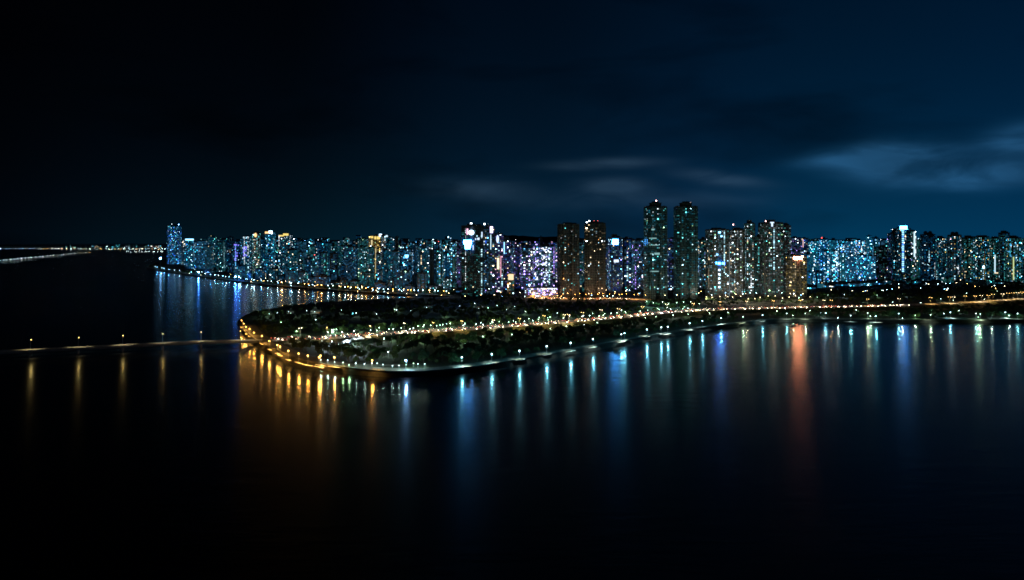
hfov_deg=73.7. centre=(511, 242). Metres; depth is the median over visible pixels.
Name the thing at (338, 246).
tower
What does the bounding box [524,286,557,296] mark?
building
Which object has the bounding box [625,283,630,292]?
house
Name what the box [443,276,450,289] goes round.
apartment block
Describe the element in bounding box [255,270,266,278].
window
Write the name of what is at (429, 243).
tower
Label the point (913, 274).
window
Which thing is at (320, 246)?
tower
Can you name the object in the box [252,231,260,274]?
tower
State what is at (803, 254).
window
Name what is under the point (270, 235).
window
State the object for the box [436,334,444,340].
tree
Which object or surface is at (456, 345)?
tree
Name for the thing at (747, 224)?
window
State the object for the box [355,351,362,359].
tree
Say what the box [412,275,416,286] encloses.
apartment block
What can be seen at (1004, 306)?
woodland
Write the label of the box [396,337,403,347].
tree
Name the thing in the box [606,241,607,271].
tower
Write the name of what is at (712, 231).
window
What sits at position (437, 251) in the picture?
window
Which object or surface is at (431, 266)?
tower
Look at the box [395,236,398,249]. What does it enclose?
tower
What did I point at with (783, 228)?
window
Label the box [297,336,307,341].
tree
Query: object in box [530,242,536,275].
tower
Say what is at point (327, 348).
tree
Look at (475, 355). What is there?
tree
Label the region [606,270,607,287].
apartment block
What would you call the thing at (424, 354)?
tree
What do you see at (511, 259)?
tower
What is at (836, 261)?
window
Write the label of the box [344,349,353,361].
tree
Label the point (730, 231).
window
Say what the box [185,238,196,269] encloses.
tower
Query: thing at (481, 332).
road verge
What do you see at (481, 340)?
tree
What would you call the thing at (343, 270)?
apartment block
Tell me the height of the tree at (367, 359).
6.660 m
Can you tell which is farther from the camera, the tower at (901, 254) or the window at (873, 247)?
the window at (873, 247)
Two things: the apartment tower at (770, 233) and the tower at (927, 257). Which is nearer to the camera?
the apartment tower at (770, 233)
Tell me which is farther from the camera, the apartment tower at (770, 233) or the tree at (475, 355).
the apartment tower at (770, 233)
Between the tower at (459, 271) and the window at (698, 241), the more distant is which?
the tower at (459, 271)
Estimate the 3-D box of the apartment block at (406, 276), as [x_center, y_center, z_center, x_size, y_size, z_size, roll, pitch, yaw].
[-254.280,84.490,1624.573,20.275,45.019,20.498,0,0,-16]
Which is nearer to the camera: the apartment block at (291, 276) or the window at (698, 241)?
the window at (698, 241)
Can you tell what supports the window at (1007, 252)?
in the tower at (1013, 259)
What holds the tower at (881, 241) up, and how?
on the ground
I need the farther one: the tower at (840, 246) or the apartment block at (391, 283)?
the tower at (840, 246)
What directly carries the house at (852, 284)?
on the ground
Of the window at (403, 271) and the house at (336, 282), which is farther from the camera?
the house at (336, 282)
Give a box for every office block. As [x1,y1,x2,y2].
[507,271,513,295]
[786,254,806,296]
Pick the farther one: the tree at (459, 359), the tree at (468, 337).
the tree at (468, 337)
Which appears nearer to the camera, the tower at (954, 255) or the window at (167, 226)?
the tower at (954, 255)
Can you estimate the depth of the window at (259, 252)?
2224.38 m
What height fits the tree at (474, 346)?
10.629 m
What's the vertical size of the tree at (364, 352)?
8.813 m
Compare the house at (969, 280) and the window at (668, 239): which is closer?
the window at (668, 239)
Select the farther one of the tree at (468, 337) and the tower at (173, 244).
the tower at (173, 244)
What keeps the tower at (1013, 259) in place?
on the ground
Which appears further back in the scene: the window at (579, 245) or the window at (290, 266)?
the window at (290, 266)
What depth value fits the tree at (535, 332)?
746.70 m
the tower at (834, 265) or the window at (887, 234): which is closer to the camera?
the tower at (834, 265)
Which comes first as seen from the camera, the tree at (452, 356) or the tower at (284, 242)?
the tree at (452, 356)
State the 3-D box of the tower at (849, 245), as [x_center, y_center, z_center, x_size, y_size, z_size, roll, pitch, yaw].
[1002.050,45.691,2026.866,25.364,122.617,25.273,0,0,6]
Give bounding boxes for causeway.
[0,253,83,262]
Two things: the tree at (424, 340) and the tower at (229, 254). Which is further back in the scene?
the tower at (229, 254)
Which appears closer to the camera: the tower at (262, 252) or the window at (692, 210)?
the window at (692, 210)
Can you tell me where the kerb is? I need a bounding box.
[262,298,1017,341]
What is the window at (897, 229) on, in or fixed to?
in the tower at (901, 254)
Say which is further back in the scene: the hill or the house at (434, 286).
the hill
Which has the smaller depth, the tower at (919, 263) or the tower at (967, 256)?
the tower at (967, 256)
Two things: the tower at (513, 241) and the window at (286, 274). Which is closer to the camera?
the tower at (513, 241)
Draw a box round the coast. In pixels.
[0,246,166,249]
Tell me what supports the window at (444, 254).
in the tower at (446, 264)
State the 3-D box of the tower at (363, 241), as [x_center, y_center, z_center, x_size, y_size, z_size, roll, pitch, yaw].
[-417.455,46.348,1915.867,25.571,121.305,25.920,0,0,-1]
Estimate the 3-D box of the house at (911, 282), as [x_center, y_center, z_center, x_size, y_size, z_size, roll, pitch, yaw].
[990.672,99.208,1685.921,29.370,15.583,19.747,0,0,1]
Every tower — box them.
[167,223,181,264]
[181,247,184,265]
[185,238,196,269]
[194,240,208,269]
[205,244,213,269]
[208,235,216,268]
[216,241,224,272]
[219,238,225,269]
[226,236,233,272]
[233,238,241,273]
[242,235,250,272]
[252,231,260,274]
[261,237,264,267]
[265,231,274,275]
[278,233,291,275]
[287,248,297,270]
[297,239,306,270]
[298,251,303,279]
[308,245,314,274]
[317,240,324,274]
[321,251,327,274]
[326,241,331,274]
[330,250,337,280]
[334,240,341,276]
[343,244,351,264]
[347,245,356,283]
[358,237,368,271]
[358,245,364,284]
[368,245,373,271]
[369,234,381,280]
[376,252,380,281]
[381,234,387,279]
[382,248,388,285]
[385,236,393,278]
[391,249,398,285]
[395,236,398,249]
[401,248,412,283]
[411,241,415,274]
[418,245,425,271]
[426,239,432,283]
[429,247,433,288]
[434,240,439,283]
[436,247,442,286]
[442,242,447,277]
[444,251,449,277]
[450,240,455,283]
[452,252,455,288]
[457,240,460,284]
[458,254,460,288]
[461,221,484,298]
[484,223,494,296]
[495,232,502,293]
[503,237,509,291]
[510,239,516,271]
[510,246,512,271]
[513,243,519,290]
[520,244,520,282]
[521,244,531,291]
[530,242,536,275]
[532,244,554,286]
[539,236,542,245]
[555,243,556,283]
[557,222,578,295]
[579,243,583,283]
[584,220,605,295]
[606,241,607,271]
[608,234,621,293]
[622,237,631,290]
[632,238,643,291]
[644,200,666,298]
[667,237,673,291]
[674,201,697,298]
[698,237,704,290]
[705,228,729,296]
[729,224,743,295]
[744,220,754,296]
[755,234,758,295]
[758,220,782,296]
[783,223,790,295]
[791,236,800,254]
[801,237,808,255]
[803,252,812,285]
[809,239,818,270]
[819,237,827,278]
[824,249,829,283]
[828,238,836,278]
[832,249,837,282]
[837,242,843,277]
[840,251,845,281]
[844,239,854,277]
[855,239,864,276]
[866,235,871,254]
[872,236,878,253]
[873,245,886,280]
[879,237,884,245]
[887,232,891,279]
[892,226,910,282]
[911,230,915,279]
[916,239,919,247]
[916,248,918,279]
[919,248,919,278]
[920,231,935,282]
[936,236,946,280]
[947,232,961,281]
[962,235,972,280]
[973,233,988,280]
[989,236,997,280]
[998,228,1009,282]
[1006,235,1020,283]
[1021,244,1023,273]
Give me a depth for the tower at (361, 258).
1707.64 m
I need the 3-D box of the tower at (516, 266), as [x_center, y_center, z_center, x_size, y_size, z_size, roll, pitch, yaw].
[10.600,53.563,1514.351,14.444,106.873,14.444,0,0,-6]
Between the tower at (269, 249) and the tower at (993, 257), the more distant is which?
the tower at (269, 249)
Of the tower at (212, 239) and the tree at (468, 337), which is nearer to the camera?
the tree at (468, 337)
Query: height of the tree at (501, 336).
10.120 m
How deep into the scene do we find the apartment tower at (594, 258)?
1344.98 m
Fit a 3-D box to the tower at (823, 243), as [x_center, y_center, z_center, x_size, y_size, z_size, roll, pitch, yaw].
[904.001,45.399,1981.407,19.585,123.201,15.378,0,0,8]
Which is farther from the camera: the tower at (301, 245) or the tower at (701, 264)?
the tower at (301, 245)
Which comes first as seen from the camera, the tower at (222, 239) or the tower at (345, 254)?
the tower at (345, 254)
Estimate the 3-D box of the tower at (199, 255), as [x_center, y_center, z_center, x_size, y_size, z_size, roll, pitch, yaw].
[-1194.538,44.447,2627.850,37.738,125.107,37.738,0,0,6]
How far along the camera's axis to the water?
359.36 m
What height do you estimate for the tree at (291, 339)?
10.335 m
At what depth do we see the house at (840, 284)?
1615.38 m
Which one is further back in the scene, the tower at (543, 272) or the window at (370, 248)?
the window at (370, 248)
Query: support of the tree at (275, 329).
on the ground
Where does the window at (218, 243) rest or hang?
in the tower at (220, 256)
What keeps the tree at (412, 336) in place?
on the ground
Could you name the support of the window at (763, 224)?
in the apartment tower at (770, 233)
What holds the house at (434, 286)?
on the ground
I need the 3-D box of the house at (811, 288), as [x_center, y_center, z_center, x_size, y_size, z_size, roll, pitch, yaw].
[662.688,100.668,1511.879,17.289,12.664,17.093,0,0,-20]
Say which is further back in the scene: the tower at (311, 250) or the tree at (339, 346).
the tower at (311, 250)
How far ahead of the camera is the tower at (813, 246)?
1829.46 m
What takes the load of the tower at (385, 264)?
on the ground
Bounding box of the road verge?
[264,298,1021,343]
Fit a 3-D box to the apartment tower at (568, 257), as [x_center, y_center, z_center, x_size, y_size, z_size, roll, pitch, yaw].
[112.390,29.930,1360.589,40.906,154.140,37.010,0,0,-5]
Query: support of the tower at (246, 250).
on the ground
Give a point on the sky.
(122, 121)
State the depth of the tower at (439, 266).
1613.59 m
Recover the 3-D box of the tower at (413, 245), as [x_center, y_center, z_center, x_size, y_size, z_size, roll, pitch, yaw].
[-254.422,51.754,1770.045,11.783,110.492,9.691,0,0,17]
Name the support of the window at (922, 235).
in the tower at (927, 257)
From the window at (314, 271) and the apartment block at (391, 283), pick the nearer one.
the apartment block at (391, 283)
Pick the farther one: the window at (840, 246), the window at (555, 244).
the window at (840, 246)
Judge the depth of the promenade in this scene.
640.27 m
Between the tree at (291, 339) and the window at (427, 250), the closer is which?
the tree at (291, 339)
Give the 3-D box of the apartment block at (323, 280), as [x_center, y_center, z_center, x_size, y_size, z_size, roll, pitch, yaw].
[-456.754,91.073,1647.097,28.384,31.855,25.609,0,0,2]
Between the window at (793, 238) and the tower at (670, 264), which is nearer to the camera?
the tower at (670, 264)
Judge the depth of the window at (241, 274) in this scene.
2011.53 m
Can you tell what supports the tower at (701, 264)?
on the ground
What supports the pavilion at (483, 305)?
on the ground
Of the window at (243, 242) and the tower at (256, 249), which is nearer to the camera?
the tower at (256, 249)
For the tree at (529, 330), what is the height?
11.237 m
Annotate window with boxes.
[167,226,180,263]
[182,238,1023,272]
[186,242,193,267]
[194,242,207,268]
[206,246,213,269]
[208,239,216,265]
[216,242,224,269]
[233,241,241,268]
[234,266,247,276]
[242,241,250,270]
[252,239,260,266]
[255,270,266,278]
[261,239,264,265]
[265,232,274,271]
[280,235,291,247]
[285,273,296,280]
[288,254,297,267]
[313,257,318,273]
[315,277,329,284]
[321,256,327,271]
[331,254,336,279]
[335,249,341,275]
[347,249,355,279]
[358,239,368,271]
[358,248,364,282]
[361,273,373,285]
[368,248,373,268]
[376,256,380,281]
[382,252,388,283]
[386,238,393,276]
[392,252,398,276]
[401,250,412,280]
[403,271,408,283]
[418,247,425,270]
[426,244,432,281]
[437,251,442,283]
[444,254,449,275]
[450,244,455,281]
[462,229,481,295]
[484,229,494,293]
[495,236,502,291]
[504,241,509,289]
[514,245,519,287]
[521,248,531,289]
[525,289,557,294]
[533,247,554,285]
[555,244,556,281]
[579,245,583,282]
[586,228,604,291]
[608,239,621,290]
[624,239,630,284]
[632,241,643,288]
[645,210,666,290]
[668,239,672,289]
[676,210,696,295]
[698,241,704,288]
[711,231,728,293]
[729,231,742,293]
[747,224,753,293]
[762,224,782,293]
[783,228,790,293]
[786,257,805,293]
[791,238,800,254]
[801,240,807,254]
[803,254,811,283]
[810,244,817,270]
[813,273,820,283]
[819,239,827,277]
[826,251,829,281]
[828,245,836,277]
[832,251,837,278]
[837,246,843,270]
[840,256,844,280]
[844,246,854,276]
[846,255,855,280]
[855,249,864,264]
[858,256,865,278]
[866,236,871,252]
[867,259,875,278]
[873,247,886,278]
[887,234,891,275]
[893,229,910,280]
[911,231,915,278]
[922,235,933,277]
[936,239,946,276]
[949,236,960,279]
[963,239,971,277]
[973,239,988,278]
[989,239,996,278]
[999,234,1009,277]
[1006,240,1019,280]
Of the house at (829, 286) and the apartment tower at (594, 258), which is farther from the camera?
the house at (829, 286)
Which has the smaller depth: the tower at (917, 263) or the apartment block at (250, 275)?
the tower at (917, 263)
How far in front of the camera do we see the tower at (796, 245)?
1675.25 m
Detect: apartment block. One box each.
[234,265,247,278]
[248,271,252,278]
[255,267,266,279]
[268,267,276,280]
[285,270,297,283]
[299,270,307,283]
[306,257,311,276]
[308,275,314,283]
[313,254,318,276]
[315,274,329,286]
[340,264,346,278]
[340,277,347,286]
[360,270,373,287]
[388,277,394,289]
[396,271,402,290]
[401,269,409,286]
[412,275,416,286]
[417,270,426,292]
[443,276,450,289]
[579,271,581,287]
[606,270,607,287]
[813,270,821,285]
[846,253,855,282]
[857,253,866,281]
[867,254,875,280]
[940,276,953,283]
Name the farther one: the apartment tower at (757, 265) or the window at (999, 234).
the window at (999, 234)
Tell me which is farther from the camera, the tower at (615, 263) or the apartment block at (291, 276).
the apartment block at (291, 276)
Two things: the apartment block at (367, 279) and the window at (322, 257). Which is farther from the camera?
the window at (322, 257)
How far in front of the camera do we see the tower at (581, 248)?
1708.74 m
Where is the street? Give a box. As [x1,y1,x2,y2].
[539,298,644,299]
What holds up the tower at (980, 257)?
on the ground
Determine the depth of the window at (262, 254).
2437.05 m
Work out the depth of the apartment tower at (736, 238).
1343.37 m
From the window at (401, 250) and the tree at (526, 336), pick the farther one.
the window at (401, 250)
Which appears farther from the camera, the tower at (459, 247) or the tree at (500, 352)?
the tower at (459, 247)
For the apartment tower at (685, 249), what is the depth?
1282.58 m
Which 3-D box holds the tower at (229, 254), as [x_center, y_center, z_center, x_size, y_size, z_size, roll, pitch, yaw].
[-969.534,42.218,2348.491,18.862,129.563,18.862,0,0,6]
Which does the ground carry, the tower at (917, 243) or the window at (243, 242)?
the tower at (917, 243)
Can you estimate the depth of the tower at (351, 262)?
1754.83 m
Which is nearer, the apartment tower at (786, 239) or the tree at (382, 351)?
the tree at (382, 351)
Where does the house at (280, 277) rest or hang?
on the ground
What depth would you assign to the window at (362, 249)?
1707.58 m
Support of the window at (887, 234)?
in the tower at (889, 255)
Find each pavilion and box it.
[311,304,321,313]
[424,302,432,307]
[477,304,487,308]
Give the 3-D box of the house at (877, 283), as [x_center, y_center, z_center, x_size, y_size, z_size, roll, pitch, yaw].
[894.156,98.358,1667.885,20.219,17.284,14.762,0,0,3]
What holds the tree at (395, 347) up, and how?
on the ground
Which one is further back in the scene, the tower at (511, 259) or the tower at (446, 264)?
the tower at (511, 259)
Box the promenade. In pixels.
[242,318,852,370]
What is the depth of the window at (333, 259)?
1873.58 m
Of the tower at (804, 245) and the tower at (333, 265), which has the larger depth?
the tower at (333, 265)
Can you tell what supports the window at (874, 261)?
in the apartment block at (871, 267)
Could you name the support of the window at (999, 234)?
in the tower at (1002, 235)
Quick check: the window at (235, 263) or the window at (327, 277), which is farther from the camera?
the window at (235, 263)
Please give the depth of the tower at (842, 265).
1823.76 m
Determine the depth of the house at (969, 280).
1765.46 m
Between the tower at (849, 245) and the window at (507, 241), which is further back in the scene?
the tower at (849, 245)
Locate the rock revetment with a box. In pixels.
[146,267,1023,377]
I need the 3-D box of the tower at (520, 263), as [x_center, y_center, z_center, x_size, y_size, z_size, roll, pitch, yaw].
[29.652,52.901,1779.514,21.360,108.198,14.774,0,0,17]
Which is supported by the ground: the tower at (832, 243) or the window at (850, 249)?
the tower at (832, 243)
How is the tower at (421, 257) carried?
on the ground
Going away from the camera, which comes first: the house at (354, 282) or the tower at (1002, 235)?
the house at (354, 282)
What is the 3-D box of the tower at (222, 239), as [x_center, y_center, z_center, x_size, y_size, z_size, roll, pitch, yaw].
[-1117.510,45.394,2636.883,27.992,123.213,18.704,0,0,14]
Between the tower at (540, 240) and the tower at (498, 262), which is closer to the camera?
the tower at (498, 262)
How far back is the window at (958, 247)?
1834.65 m
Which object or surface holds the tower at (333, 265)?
on the ground
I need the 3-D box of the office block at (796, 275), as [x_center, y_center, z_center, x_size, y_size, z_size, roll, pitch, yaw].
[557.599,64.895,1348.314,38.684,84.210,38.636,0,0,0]
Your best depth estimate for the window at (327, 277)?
1634.56 m
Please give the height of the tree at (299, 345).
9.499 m
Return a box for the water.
[0,244,1023,579]
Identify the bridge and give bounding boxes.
[0,339,261,356]
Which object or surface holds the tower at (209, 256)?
on the ground
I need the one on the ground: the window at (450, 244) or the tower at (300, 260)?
the tower at (300, 260)
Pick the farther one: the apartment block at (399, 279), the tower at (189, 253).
the tower at (189, 253)
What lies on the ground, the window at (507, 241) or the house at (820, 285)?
the house at (820, 285)
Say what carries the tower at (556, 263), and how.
on the ground
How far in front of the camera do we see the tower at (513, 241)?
1711.21 m
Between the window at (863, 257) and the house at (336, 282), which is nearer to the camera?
the house at (336, 282)
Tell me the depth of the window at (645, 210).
1280.48 m
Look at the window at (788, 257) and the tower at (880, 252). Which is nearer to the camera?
the window at (788, 257)
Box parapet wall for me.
[240,318,1023,372]
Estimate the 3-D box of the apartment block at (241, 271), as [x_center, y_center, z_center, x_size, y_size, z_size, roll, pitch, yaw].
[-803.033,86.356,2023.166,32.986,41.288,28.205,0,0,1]
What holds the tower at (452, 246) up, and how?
on the ground
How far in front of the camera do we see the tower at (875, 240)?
2142.50 m
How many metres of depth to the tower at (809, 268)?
1678.04 m
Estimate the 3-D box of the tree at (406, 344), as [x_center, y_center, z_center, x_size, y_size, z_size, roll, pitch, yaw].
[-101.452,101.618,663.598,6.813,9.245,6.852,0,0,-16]
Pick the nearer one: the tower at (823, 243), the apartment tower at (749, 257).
the apartment tower at (749, 257)
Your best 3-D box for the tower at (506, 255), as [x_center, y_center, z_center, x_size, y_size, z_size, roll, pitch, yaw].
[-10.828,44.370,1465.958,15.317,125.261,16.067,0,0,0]
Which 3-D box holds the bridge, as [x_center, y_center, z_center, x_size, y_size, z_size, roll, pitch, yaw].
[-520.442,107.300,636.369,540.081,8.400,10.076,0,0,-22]
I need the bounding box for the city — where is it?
[182,235,1023,273]
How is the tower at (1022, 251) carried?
on the ground
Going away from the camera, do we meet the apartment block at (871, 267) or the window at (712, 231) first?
the window at (712, 231)
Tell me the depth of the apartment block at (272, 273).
1866.03 m
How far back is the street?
1292.36 m
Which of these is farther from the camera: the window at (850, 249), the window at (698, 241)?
the window at (850, 249)
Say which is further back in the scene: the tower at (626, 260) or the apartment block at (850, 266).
the apartment block at (850, 266)
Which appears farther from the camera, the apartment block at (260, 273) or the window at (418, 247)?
the apartment block at (260, 273)
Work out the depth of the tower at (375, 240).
1860.10 m
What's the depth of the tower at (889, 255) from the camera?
1867.00 m
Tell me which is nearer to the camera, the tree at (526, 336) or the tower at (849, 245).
the tree at (526, 336)
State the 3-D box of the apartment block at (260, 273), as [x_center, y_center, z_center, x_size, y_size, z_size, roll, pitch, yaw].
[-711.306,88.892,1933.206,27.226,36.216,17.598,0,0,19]
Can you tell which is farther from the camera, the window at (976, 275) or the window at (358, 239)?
the window at (358, 239)
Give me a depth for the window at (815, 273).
1670.06 m
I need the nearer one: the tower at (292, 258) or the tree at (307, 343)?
the tree at (307, 343)
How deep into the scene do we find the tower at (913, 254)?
1785.26 m
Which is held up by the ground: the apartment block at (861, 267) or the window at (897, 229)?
the apartment block at (861, 267)
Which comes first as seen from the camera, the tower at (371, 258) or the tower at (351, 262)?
the tower at (371, 258)
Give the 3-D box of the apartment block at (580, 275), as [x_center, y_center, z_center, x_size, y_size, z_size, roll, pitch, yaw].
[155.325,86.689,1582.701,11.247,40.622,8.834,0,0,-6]
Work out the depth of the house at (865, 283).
1615.34 m
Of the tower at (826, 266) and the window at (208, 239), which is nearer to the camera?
the tower at (826, 266)
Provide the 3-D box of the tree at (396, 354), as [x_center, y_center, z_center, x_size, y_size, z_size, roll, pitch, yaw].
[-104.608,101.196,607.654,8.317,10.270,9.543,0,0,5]
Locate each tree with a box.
[272,326,279,334]
[288,337,296,343]
[296,342,304,348]
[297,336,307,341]
[302,339,311,350]
[323,345,330,353]
[329,347,340,358]
[334,344,344,356]
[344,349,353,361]
[352,347,359,355]
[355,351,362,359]
[359,339,366,350]
[360,350,367,358]
[365,357,373,363]
[380,348,386,356]
[388,334,396,343]
[390,351,398,361]
[392,344,402,350]
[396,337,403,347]
[404,342,409,351]
[407,333,415,339]
[409,341,417,350]
[418,351,429,360]
[420,336,428,345]
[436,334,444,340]
[447,353,457,364]
[453,342,460,348]
[456,357,462,364]
[460,347,471,359]
[460,351,468,359]
[463,334,472,341]
[471,352,480,361]
[472,342,479,349]
[478,338,485,343]
[496,332,504,340]
[496,348,505,355]
[521,333,530,340]
[525,327,531,333]
[531,329,539,335]
[613,329,619,337]
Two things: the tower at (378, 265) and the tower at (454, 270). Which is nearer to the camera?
the tower at (454, 270)
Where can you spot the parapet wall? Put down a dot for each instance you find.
(592, 345)
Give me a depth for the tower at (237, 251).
2299.66 m
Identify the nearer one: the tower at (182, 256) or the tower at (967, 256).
the tower at (967, 256)
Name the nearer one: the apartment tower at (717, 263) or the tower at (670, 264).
the apartment tower at (717, 263)
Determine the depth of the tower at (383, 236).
1833.15 m
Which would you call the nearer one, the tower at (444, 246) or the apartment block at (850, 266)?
the tower at (444, 246)
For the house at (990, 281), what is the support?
on the ground
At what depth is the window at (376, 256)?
1648.99 m
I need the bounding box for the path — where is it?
[237,321,415,365]
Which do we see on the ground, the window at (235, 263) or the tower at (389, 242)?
the tower at (389, 242)
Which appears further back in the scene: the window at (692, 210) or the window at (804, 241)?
the window at (804, 241)
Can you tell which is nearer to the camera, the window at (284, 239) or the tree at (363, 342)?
the tree at (363, 342)
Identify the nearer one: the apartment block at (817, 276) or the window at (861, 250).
the apartment block at (817, 276)
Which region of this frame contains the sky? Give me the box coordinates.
[0,0,1023,243]
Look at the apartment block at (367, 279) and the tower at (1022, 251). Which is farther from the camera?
the tower at (1022, 251)
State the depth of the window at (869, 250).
2028.79 m
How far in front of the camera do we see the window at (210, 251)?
2567.76 m
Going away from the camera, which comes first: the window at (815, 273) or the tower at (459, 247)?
the window at (815, 273)
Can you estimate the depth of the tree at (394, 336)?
715.87 m
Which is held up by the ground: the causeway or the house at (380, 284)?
the house at (380, 284)
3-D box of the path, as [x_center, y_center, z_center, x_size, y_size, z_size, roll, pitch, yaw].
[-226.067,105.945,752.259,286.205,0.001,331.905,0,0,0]
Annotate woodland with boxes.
[148,265,1023,331]
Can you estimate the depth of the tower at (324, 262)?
1823.28 m
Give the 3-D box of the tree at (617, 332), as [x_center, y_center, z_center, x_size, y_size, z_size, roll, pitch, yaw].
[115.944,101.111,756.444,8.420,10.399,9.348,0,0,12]
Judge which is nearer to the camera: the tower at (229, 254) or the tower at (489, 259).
the tower at (489, 259)
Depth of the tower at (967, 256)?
1888.55 m
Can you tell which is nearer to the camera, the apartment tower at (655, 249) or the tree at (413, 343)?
the tree at (413, 343)
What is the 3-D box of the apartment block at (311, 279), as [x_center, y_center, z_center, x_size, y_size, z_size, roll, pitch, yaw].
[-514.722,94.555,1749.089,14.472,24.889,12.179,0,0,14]
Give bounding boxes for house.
[204,269,213,273]
[278,274,283,281]
[330,279,339,285]
[350,278,359,287]
[374,280,385,289]
[404,284,414,291]
[430,284,439,291]
[453,288,460,293]
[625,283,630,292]
[807,285,815,290]
[817,281,823,289]
[824,283,834,288]
[834,281,846,286]
[847,280,860,287]
[861,280,871,286]
[873,280,882,285]
[884,278,891,285]
[905,279,920,285]
[965,278,972,283]
[987,277,993,284]
[994,280,1003,284]
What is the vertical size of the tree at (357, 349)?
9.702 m
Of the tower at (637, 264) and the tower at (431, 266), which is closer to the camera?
the tower at (637, 264)
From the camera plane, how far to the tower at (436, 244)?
1716.48 m
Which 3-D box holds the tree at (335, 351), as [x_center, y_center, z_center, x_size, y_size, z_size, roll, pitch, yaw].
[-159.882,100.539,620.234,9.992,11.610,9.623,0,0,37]
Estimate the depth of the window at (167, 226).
3232.51 m
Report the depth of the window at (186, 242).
2660.29 m
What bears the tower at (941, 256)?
on the ground
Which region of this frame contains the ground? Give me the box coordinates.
[147,258,1023,367]
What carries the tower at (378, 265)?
on the ground
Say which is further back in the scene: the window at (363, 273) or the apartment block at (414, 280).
the apartment block at (414, 280)
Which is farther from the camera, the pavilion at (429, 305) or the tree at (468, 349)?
the pavilion at (429, 305)
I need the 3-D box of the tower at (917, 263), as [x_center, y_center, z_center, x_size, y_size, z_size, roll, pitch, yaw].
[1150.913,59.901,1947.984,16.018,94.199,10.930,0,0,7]
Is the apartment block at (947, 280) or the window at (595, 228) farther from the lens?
the apartment block at (947, 280)
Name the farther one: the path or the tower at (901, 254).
the tower at (901, 254)
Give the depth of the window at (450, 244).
1755.13 m
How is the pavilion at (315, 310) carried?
on the ground
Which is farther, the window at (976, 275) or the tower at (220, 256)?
the tower at (220, 256)
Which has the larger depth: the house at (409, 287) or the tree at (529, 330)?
the house at (409, 287)
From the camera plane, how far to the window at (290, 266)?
1945.36 m
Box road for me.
[263,298,1023,341]
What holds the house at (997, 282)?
on the ground
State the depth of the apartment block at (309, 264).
1948.71 m
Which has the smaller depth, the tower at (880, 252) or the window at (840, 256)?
the window at (840, 256)
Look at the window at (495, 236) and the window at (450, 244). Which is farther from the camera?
the window at (450, 244)
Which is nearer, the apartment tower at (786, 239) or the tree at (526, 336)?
the tree at (526, 336)
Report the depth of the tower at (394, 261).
1647.30 m
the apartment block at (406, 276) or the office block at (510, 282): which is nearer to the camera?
the office block at (510, 282)
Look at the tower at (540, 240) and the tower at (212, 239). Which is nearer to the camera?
the tower at (540, 240)
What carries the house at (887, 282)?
on the ground
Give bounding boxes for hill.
[506,235,583,242]
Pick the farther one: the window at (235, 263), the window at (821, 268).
the window at (235, 263)
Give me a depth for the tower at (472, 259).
1280.00 m

